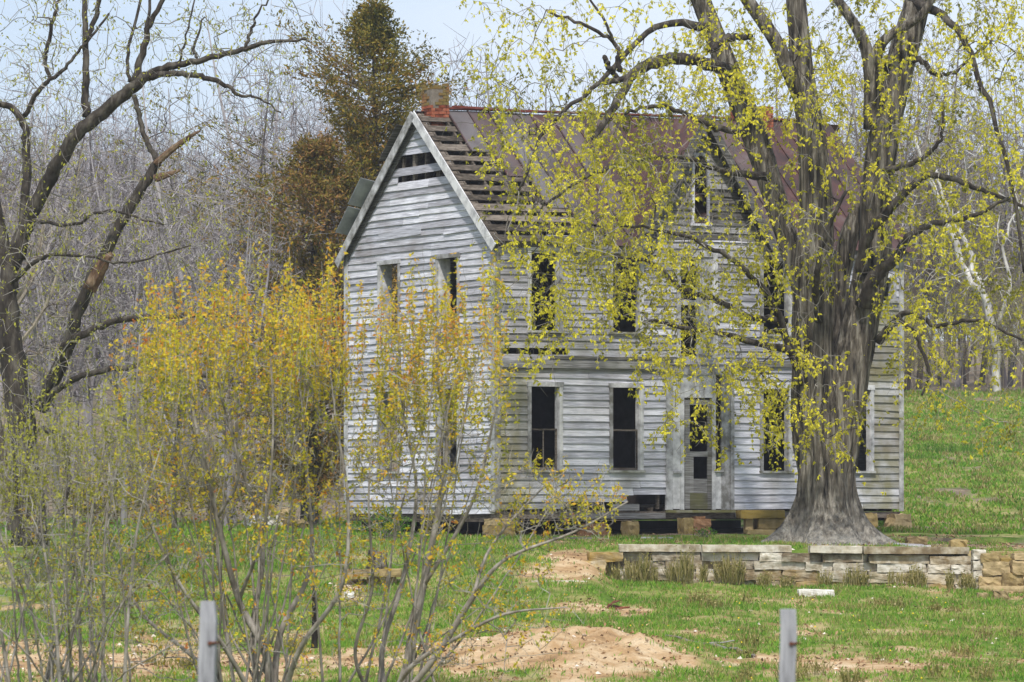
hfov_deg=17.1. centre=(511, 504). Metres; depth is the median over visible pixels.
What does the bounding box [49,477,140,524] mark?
evergreen shrub
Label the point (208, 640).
fence post
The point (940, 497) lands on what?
grass
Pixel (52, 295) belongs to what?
bare tree
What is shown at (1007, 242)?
bare tree
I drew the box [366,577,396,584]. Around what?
stone block
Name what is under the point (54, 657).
brush
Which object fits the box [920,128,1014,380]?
bare tree
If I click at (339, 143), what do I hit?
bare tree
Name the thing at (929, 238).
bare tree
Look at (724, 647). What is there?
fallen branch
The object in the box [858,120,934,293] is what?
bare tree
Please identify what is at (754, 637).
dry tuft
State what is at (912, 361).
bare tree
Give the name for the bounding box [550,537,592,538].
board
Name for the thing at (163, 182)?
bare tree
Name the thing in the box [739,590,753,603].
dry tuft
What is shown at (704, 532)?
green shrub
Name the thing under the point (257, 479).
shrub
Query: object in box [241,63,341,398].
bare tree
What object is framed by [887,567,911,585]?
weed clump
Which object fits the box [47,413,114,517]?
shrub
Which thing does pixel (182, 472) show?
shrub
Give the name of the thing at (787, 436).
window
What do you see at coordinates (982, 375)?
bare tree
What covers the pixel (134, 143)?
bare tree
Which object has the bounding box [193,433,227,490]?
shrub
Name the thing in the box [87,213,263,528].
bare tree
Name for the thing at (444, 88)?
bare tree
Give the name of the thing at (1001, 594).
rock
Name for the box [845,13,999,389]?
bare tree
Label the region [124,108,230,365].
bare tree
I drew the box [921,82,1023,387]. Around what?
bare tree
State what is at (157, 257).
bare tree
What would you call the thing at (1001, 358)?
bare tree
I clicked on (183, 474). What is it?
shrub
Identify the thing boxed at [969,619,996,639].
dry tuft
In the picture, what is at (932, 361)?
bare tree
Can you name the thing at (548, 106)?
bare tree
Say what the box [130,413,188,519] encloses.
shrub
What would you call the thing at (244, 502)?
evergreen shrub
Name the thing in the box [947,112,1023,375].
bare tree
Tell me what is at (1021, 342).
bare tree
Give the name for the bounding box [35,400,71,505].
shrub
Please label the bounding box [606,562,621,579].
weed clump
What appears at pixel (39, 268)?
bare tree
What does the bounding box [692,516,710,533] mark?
stone pier
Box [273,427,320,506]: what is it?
shrub
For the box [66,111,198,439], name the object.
bare tree
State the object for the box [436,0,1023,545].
maple tree
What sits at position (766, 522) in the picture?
stone foundation pier
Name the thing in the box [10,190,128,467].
bare tree
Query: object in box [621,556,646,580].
weed clump
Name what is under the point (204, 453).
shrub
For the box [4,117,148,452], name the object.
bare tree
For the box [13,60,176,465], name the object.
bare tree
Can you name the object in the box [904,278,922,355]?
bare tree
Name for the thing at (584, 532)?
stone pier
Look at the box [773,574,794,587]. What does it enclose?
weed clump
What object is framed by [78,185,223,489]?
bare tree
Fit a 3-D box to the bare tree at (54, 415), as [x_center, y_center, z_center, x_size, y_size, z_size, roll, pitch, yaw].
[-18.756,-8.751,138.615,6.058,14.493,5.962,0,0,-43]
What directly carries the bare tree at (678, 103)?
on the ground at (652, 651)
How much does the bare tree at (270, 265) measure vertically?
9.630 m
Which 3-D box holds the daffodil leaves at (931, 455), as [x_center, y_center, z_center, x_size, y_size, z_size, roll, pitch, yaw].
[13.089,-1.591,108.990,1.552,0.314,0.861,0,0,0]
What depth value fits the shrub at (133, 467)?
99.71 m
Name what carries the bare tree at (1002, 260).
on the ground at (652, 651)
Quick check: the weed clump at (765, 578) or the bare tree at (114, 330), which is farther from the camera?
the bare tree at (114, 330)
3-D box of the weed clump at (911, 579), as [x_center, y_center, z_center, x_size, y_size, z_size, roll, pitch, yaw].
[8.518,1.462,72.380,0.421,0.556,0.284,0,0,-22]
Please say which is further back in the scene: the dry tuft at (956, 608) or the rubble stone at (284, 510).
the rubble stone at (284, 510)
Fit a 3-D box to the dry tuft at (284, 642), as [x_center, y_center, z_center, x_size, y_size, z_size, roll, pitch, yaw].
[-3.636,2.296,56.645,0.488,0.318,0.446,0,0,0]
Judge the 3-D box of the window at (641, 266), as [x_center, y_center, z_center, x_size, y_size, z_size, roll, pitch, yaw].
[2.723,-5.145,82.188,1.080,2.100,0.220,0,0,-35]
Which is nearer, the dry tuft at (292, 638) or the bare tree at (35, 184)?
the dry tuft at (292, 638)
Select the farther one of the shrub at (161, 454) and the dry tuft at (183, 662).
the shrub at (161, 454)
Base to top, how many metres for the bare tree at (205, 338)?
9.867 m
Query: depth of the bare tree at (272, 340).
119.77 m
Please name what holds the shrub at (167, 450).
on the ground at (652, 651)
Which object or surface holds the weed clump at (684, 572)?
on the ground at (652, 651)
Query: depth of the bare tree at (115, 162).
232.97 m
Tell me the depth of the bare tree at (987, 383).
147.37 m
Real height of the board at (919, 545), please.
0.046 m
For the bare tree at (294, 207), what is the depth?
149.38 m
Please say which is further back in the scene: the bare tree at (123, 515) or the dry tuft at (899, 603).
the bare tree at (123, 515)
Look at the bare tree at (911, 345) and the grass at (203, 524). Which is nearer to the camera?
the grass at (203, 524)
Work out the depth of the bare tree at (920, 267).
158.98 m
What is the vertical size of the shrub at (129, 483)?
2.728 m
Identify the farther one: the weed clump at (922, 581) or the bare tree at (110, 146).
the bare tree at (110, 146)
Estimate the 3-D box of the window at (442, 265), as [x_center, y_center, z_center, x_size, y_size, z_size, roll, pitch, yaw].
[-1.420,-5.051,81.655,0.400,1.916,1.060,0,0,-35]
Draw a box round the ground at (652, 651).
[0,327,1023,681]
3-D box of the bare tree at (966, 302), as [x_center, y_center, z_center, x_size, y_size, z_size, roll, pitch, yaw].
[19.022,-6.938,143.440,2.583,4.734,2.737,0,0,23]
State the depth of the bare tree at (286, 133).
162.57 m
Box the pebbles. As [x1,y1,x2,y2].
[0,548,996,681]
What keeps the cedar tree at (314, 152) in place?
on the ground at (652, 651)
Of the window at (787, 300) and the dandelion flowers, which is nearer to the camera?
the dandelion flowers
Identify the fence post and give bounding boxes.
[198,601,219,681]
[779,609,799,681]
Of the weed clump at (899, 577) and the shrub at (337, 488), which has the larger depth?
the shrub at (337, 488)
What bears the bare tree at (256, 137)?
on the ground at (652, 651)
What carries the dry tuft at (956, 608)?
on the ground at (652, 651)
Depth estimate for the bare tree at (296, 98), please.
125.82 m
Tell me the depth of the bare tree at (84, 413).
153.32 m
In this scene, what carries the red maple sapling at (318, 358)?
on the ground at (652, 651)
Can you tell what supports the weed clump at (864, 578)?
on the ground at (652, 651)
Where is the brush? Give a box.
[0,348,200,681]
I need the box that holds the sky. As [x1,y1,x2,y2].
[0,0,1023,341]
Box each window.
[375,259,400,338]
[375,386,400,473]
[434,252,459,333]
[435,384,460,472]
[527,245,564,332]
[527,382,564,471]
[608,248,645,333]
[608,383,645,472]
[689,152,711,225]
[759,251,791,336]
[759,384,793,472]
[856,385,875,472]
[883,273,897,302]
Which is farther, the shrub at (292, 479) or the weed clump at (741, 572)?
the shrub at (292, 479)
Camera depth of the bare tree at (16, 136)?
205.29 m
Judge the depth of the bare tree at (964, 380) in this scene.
154.09 m
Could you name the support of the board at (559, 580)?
on the ground at (652, 651)
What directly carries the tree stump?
on the stone slab
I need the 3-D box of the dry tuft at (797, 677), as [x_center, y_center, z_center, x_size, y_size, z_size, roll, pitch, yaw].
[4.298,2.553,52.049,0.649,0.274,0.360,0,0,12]
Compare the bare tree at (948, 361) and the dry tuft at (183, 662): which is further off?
the bare tree at (948, 361)
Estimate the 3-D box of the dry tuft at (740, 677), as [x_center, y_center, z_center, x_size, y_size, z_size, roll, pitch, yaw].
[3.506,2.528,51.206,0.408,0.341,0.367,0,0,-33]
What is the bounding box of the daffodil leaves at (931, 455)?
[904,450,944,459]
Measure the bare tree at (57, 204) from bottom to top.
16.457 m
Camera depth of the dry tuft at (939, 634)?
60.48 m
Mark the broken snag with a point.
(314, 638)
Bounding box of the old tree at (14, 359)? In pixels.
[0,0,326,545]
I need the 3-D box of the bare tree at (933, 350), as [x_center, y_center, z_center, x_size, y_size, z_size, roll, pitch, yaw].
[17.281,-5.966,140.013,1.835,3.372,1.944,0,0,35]
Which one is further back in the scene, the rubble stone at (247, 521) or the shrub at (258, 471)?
the shrub at (258, 471)
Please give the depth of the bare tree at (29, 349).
170.75 m
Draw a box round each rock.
[344,591,353,597]
[797,589,834,596]
[904,536,927,544]
[948,539,967,546]
[976,592,987,597]
[992,590,1008,599]
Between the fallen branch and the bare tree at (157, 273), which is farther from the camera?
the bare tree at (157, 273)
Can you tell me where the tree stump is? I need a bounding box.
[366,550,387,568]
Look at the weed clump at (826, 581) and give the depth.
72.55 m
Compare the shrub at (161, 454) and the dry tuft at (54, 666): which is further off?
the shrub at (161, 454)
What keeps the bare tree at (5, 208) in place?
on the ground at (652, 651)
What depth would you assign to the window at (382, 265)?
84.05 m
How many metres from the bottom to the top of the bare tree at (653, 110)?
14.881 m
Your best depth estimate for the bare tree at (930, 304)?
171.29 m
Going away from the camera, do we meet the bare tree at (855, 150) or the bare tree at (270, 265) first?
the bare tree at (270, 265)
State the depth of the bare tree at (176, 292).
130.31 m
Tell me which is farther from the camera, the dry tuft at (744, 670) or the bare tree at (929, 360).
the bare tree at (929, 360)
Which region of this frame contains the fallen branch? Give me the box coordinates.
[667,635,754,656]
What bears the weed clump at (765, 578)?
on the ground at (652, 651)
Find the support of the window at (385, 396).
in the farmhouse
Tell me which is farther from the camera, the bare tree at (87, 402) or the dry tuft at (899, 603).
the bare tree at (87, 402)
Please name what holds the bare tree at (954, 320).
on the ground at (652, 651)
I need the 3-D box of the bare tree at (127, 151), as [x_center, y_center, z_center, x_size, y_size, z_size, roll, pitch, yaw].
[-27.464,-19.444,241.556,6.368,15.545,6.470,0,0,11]
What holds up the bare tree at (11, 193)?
on the ground at (652, 651)
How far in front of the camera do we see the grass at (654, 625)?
64.96 m
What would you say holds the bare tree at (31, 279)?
on the ground at (652, 651)
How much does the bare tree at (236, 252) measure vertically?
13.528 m
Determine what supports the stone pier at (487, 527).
on the ground at (652, 651)
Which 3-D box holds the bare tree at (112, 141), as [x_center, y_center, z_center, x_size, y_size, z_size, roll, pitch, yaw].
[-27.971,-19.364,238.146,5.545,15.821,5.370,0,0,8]
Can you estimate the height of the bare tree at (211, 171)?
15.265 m
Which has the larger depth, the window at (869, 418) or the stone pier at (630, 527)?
the window at (869, 418)
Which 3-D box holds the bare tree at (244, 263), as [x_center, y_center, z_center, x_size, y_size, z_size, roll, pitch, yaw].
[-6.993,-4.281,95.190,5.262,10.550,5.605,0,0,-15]
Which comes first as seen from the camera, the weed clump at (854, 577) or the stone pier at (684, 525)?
the weed clump at (854, 577)
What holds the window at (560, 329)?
in the farmhouse
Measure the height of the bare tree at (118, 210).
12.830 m
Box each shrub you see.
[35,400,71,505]
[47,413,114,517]
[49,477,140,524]
[110,445,143,522]
[111,457,147,521]
[112,419,155,523]
[115,475,194,522]
[117,402,179,522]
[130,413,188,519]
[140,396,192,515]
[158,460,280,523]
[160,442,201,518]
[165,445,201,515]
[184,423,235,514]
[189,429,220,498]
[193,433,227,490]
[240,447,274,512]
[242,443,283,498]
[272,435,302,518]
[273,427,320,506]
[280,413,339,491]
[320,439,343,520]
[353,506,415,540]
[417,502,458,536]
[692,526,717,536]
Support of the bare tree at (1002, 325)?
on the ground at (652, 651)
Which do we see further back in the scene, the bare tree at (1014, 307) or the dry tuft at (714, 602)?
the bare tree at (1014, 307)
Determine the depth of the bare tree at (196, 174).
158.65 m
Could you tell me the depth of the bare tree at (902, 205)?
153.41 m
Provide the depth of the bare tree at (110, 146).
173.17 m
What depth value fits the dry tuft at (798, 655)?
55.36 m
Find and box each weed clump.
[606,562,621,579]
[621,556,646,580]
[635,552,655,581]
[647,565,658,581]
[658,561,678,581]
[672,545,696,583]
[694,563,708,581]
[710,553,737,582]
[721,550,747,583]
[733,560,747,584]
[756,569,772,586]
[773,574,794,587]
[816,568,834,584]
[842,563,860,585]
[856,566,871,586]
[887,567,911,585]
[904,562,923,586]
[915,567,927,586]
[943,568,954,589]
[954,570,981,589]
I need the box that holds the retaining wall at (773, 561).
[586,544,985,589]
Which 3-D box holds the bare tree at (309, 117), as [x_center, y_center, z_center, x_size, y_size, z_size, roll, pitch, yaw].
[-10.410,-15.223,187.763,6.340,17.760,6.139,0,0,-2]
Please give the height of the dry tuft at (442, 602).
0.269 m
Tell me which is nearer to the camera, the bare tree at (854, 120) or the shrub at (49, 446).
the shrub at (49, 446)
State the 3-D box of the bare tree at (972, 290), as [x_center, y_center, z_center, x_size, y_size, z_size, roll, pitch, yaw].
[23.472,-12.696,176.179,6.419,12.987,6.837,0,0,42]
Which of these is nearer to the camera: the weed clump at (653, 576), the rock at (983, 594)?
the rock at (983, 594)
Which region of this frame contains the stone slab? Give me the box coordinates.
[347,568,401,577]
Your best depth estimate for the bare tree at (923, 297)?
153.43 m
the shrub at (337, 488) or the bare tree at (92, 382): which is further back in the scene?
the bare tree at (92, 382)
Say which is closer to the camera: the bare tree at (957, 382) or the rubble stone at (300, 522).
the rubble stone at (300, 522)
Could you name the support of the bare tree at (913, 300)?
on the ground at (652, 651)
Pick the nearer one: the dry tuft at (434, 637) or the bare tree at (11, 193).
the dry tuft at (434, 637)
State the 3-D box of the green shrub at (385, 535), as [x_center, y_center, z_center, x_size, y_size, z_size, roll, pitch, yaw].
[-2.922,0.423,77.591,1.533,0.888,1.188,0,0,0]
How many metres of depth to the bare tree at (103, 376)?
164.37 m
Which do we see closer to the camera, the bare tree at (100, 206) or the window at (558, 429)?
the window at (558, 429)
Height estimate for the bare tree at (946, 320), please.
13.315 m
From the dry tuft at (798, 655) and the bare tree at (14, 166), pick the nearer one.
the dry tuft at (798, 655)
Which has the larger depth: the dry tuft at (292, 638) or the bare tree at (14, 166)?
the bare tree at (14, 166)
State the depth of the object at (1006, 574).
72.17 m
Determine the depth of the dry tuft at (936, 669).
51.72 m
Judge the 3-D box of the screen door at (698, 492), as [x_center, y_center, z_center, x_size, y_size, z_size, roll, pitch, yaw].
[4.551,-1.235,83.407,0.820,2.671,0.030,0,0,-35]
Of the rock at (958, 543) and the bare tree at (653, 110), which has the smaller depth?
the rock at (958, 543)
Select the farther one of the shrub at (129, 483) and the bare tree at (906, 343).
the bare tree at (906, 343)
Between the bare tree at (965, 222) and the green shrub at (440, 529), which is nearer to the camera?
the green shrub at (440, 529)
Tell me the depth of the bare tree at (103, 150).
201.37 m
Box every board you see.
[532,580,586,581]
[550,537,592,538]
[895,543,923,544]
[900,545,930,546]
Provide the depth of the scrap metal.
67.00 m
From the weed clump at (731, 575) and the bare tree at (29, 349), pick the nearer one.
the weed clump at (731, 575)
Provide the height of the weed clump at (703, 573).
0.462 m
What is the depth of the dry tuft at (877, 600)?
67.96 m
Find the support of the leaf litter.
on the ground at (652, 651)
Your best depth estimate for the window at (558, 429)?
80.98 m
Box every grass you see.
[0,516,468,537]
[0,531,1023,681]
[0,533,1023,681]
[866,386,1023,534]
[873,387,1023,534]
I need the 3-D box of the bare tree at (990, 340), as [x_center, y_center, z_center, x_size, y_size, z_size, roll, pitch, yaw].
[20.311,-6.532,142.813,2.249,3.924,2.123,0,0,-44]
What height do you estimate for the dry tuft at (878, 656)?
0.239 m
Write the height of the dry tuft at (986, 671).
0.353 m
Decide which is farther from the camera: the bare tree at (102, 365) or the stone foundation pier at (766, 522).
the bare tree at (102, 365)
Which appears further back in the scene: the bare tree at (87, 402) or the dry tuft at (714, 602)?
the bare tree at (87, 402)
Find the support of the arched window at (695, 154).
in the farmhouse
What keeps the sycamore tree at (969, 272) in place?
on the ground at (652, 651)
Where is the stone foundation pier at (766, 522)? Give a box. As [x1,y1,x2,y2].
[736,510,785,534]
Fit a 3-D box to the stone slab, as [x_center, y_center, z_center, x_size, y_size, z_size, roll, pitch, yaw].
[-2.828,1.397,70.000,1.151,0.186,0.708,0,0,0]
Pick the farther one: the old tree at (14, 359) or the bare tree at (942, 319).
the bare tree at (942, 319)
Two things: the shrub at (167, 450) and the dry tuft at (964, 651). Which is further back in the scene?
the shrub at (167, 450)
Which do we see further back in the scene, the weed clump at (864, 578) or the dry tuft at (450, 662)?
the weed clump at (864, 578)
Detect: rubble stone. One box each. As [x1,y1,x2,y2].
[243,515,262,525]
[259,515,282,525]
[269,507,292,519]
[283,518,308,528]
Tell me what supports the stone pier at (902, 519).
on the ground at (652, 651)
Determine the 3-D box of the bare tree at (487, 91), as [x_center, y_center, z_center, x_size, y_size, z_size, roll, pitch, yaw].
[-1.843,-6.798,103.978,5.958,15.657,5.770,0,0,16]
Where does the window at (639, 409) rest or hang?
in the farmhouse
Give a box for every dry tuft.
[38,650,66,673]
[98,660,137,674]
[144,653,179,666]
[176,653,192,669]
[280,634,306,651]
[284,633,300,649]
[431,594,450,605]
[431,633,467,640]
[434,655,462,666]
[684,588,716,602]
[697,592,734,608]
[729,665,757,681]
[734,629,763,646]
[734,645,757,657]
[737,662,755,677]
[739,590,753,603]
[772,663,812,680]
[796,647,802,661]
[796,652,837,674]
[831,663,872,681]
[865,648,891,661]
[868,598,886,605]
[880,592,905,607]
[920,628,955,636]
[925,656,948,678]
[926,599,941,612]
[940,640,982,656]
[946,604,963,611]
[968,659,1000,679]
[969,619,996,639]
[1006,626,1023,636]
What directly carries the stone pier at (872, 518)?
on the ground at (652, 651)
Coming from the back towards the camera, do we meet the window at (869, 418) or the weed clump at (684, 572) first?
the window at (869, 418)
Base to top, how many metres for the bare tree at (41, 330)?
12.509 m
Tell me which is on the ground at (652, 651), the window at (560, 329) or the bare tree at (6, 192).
the bare tree at (6, 192)
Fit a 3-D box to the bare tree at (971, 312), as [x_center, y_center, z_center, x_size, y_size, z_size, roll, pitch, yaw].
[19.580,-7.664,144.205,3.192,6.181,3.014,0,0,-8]
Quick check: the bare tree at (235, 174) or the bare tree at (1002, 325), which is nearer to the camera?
the bare tree at (1002, 325)
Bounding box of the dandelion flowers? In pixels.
[482,586,1023,679]
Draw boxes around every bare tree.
[0,37,113,364]
[0,86,81,299]
[0,90,134,530]
[0,101,51,194]
[0,102,34,235]
[0,110,68,300]
[0,114,117,455]
[0,134,73,351]
[0,136,42,318]
[0,148,61,313]
[0,149,113,411]
[0,150,55,353]
[0,184,48,412]
[1,124,94,368]
[1,148,150,528]
[1,172,72,437]
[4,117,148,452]
[4,158,80,397]
[6,166,139,479]
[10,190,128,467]
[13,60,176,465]
[13,209,85,408]
[26,183,150,468]
[26,223,73,393]
[30,155,234,524]
[30,166,152,429]
[34,115,218,419]
[54,64,199,462]
[62,97,137,363]
[64,272,128,412]
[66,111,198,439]
[71,112,192,477]
[71,213,178,408]
[73,164,149,372]
[76,54,179,386]
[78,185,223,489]
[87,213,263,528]
[90,131,139,196]
[93,116,139,197]
[94,123,152,207]
[99,182,220,461]
[108,124,219,390]
[111,174,191,403]
[115,165,251,497]
[119,193,241,460]
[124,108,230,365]
[124,143,249,345]
[125,117,252,411]
[132,135,207,213]
[139,17,311,522]
[140,176,311,525]
[144,108,345,501]
[153,235,237,449]
[173,184,277,443]
[175,165,343,514]
[177,112,255,327]
[182,149,280,363]
[187,139,312,464]
[193,47,357,485]
[201,216,333,496]
[203,136,271,271]
[205,0,392,483]
[221,90,292,208]
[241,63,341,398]
[244,67,323,257]
[259,96,344,410]
[269,80,341,216]
[281,113,380,387]
[290,62,419,415]
[387,68,470,118]
[394,25,527,118]
[395,32,571,306]
[499,79,621,114]
[563,61,674,117]
[658,47,858,146]
[764,21,948,303]
[812,47,962,284]
[822,62,967,291]
[841,31,989,390]
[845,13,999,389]
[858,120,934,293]
[894,135,982,375]
[896,123,976,377]
[897,88,1023,386]
[897,133,962,360]
[897,152,1004,378]
[898,119,1003,385]
[903,197,942,309]
[904,227,951,386]
[904,229,951,377]
[904,273,926,342]
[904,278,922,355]
[904,297,936,390]
[904,303,921,374]
[904,305,931,370]
[904,308,913,363]
[904,322,921,389]
[905,82,1023,384]
[912,327,948,392]
[913,188,988,373]
[914,148,1021,385]
[914,247,967,356]
[919,121,997,366]
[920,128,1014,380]
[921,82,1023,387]
[922,321,964,393]
[924,149,1014,370]
[924,164,993,372]
[929,218,1023,387]
[935,288,985,389]
[941,132,1023,386]
[941,219,1023,387]
[944,36,1023,387]
[945,257,1007,387]
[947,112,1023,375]
[959,149,1023,345]
[961,156,1023,384]
[964,270,1023,361]
[967,154,1023,328]
[969,307,1020,369]
[971,272,1023,388]
[974,309,1018,369]
[986,198,1021,374]
[990,292,1023,392]
[996,237,1023,378]
[999,263,1023,354]
[1012,285,1023,363]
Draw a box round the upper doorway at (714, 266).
[676,251,717,357]
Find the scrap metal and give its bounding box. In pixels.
[607,600,629,609]
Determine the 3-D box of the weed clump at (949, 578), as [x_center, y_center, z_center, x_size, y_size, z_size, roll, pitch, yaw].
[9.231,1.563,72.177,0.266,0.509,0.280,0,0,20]
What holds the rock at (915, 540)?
on the ground at (652, 651)
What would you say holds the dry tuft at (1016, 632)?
on the ground at (652, 651)
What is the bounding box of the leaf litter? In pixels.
[0,531,1023,681]
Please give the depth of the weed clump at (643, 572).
72.92 m
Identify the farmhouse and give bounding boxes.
[334,83,917,532]
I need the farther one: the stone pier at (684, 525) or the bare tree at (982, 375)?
the bare tree at (982, 375)
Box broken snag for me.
[311,573,317,647]
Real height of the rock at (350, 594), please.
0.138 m
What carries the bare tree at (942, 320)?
on the ground at (652, 651)
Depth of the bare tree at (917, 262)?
146.14 m
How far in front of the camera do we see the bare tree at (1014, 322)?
140.10 m
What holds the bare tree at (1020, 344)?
on the ground at (652, 651)
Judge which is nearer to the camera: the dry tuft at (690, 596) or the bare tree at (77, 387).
the dry tuft at (690, 596)
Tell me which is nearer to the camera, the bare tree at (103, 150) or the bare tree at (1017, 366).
the bare tree at (1017, 366)
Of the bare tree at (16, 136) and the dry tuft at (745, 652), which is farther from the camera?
the bare tree at (16, 136)
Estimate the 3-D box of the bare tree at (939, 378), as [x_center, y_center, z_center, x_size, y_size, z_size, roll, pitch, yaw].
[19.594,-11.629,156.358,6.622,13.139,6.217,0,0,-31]
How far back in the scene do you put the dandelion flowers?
62.76 m
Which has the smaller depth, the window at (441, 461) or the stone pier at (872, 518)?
the window at (441, 461)
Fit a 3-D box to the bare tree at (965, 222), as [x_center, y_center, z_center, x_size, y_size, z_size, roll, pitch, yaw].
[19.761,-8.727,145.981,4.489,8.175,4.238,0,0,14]
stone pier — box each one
[482,518,514,536]
[575,523,608,535]
[620,521,638,534]
[677,517,693,533]
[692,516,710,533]
[865,512,877,526]
[883,513,911,528]
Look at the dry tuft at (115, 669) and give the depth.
52.33 m
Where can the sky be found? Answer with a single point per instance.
(430, 16)
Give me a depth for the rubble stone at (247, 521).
91.83 m
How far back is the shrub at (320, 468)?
101.20 m
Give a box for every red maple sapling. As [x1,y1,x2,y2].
[16,238,410,681]
[323,249,627,681]
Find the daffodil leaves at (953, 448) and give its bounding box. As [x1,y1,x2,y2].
[914,440,992,453]
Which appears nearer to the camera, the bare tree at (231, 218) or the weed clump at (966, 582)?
the weed clump at (966, 582)
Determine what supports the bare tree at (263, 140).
on the ground at (652, 651)
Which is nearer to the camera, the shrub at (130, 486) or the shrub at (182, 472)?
the shrub at (130, 486)
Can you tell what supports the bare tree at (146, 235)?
on the ground at (652, 651)
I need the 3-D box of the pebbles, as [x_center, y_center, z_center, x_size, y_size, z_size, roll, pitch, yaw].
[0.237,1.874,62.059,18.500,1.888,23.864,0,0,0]
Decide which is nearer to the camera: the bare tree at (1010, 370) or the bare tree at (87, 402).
the bare tree at (87, 402)
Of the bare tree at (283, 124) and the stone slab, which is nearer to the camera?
the stone slab
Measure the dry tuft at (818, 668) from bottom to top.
0.369 m
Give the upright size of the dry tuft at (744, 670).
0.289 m
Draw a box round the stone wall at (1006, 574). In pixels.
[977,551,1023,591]
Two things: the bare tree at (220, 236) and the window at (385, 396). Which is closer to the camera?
the window at (385, 396)
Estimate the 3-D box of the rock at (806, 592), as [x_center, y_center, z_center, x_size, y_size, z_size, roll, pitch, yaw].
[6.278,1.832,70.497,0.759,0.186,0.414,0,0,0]
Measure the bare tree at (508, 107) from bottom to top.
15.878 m
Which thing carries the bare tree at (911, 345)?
on the ground at (652, 651)
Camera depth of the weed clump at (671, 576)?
73.01 m
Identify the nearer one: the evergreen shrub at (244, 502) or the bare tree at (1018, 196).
the evergreen shrub at (244, 502)
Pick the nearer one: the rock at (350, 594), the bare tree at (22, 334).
the rock at (350, 594)
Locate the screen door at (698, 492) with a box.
[685,400,711,508]
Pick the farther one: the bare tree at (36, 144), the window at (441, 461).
the bare tree at (36, 144)
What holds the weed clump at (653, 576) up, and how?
on the ground at (652, 651)
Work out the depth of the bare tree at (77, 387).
128.72 m
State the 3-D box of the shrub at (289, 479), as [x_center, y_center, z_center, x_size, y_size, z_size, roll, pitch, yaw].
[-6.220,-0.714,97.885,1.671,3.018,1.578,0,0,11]
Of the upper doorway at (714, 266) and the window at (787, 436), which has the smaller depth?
the upper doorway at (714, 266)
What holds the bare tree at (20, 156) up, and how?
on the ground at (652, 651)
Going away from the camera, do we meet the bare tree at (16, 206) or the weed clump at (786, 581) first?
the weed clump at (786, 581)
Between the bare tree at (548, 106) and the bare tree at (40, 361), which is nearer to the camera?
the bare tree at (40, 361)
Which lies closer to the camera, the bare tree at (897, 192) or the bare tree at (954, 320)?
the bare tree at (897, 192)
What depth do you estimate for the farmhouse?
83.21 m
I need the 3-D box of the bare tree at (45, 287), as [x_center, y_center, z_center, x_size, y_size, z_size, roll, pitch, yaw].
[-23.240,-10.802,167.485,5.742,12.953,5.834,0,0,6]
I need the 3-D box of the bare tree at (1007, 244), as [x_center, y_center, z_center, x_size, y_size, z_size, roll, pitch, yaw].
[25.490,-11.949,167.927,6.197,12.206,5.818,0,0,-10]
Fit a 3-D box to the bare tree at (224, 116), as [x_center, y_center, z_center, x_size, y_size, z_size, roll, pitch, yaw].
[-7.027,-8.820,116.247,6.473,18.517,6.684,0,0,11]
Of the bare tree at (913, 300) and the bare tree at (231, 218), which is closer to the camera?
the bare tree at (913, 300)
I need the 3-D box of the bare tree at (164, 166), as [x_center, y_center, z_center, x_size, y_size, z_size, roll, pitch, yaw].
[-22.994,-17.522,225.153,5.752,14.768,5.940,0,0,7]
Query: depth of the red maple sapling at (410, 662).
46.51 m
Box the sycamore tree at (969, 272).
[892,118,1023,391]
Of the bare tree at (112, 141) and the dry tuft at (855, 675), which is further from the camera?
the bare tree at (112, 141)
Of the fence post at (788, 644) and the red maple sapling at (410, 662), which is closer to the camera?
the fence post at (788, 644)
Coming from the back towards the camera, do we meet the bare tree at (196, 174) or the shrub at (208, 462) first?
the bare tree at (196, 174)
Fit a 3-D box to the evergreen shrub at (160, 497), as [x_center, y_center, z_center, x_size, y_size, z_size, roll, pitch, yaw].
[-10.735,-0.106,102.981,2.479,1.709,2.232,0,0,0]
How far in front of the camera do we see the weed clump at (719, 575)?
72.81 m
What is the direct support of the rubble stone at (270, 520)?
on the ground at (652, 651)
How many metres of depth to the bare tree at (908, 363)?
145.16 m
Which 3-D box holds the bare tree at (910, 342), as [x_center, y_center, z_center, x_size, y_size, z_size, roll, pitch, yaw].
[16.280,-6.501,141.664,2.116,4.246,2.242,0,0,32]
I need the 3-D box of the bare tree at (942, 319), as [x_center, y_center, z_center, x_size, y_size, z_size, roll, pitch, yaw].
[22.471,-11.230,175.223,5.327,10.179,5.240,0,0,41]
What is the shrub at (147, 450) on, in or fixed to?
on the ground at (652, 651)
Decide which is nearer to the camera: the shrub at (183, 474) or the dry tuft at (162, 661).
the dry tuft at (162, 661)
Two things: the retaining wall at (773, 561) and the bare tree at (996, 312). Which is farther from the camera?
the bare tree at (996, 312)
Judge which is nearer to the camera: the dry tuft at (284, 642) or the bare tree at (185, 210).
the dry tuft at (284, 642)
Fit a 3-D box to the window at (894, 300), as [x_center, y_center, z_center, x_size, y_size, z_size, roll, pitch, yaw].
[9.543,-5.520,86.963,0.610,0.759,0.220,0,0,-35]
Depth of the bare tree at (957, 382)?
151.85 m
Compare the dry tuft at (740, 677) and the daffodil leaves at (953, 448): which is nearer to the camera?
the dry tuft at (740, 677)
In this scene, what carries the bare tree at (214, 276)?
on the ground at (652, 651)
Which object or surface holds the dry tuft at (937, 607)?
on the ground at (652, 651)
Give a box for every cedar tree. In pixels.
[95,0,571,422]
[133,127,396,524]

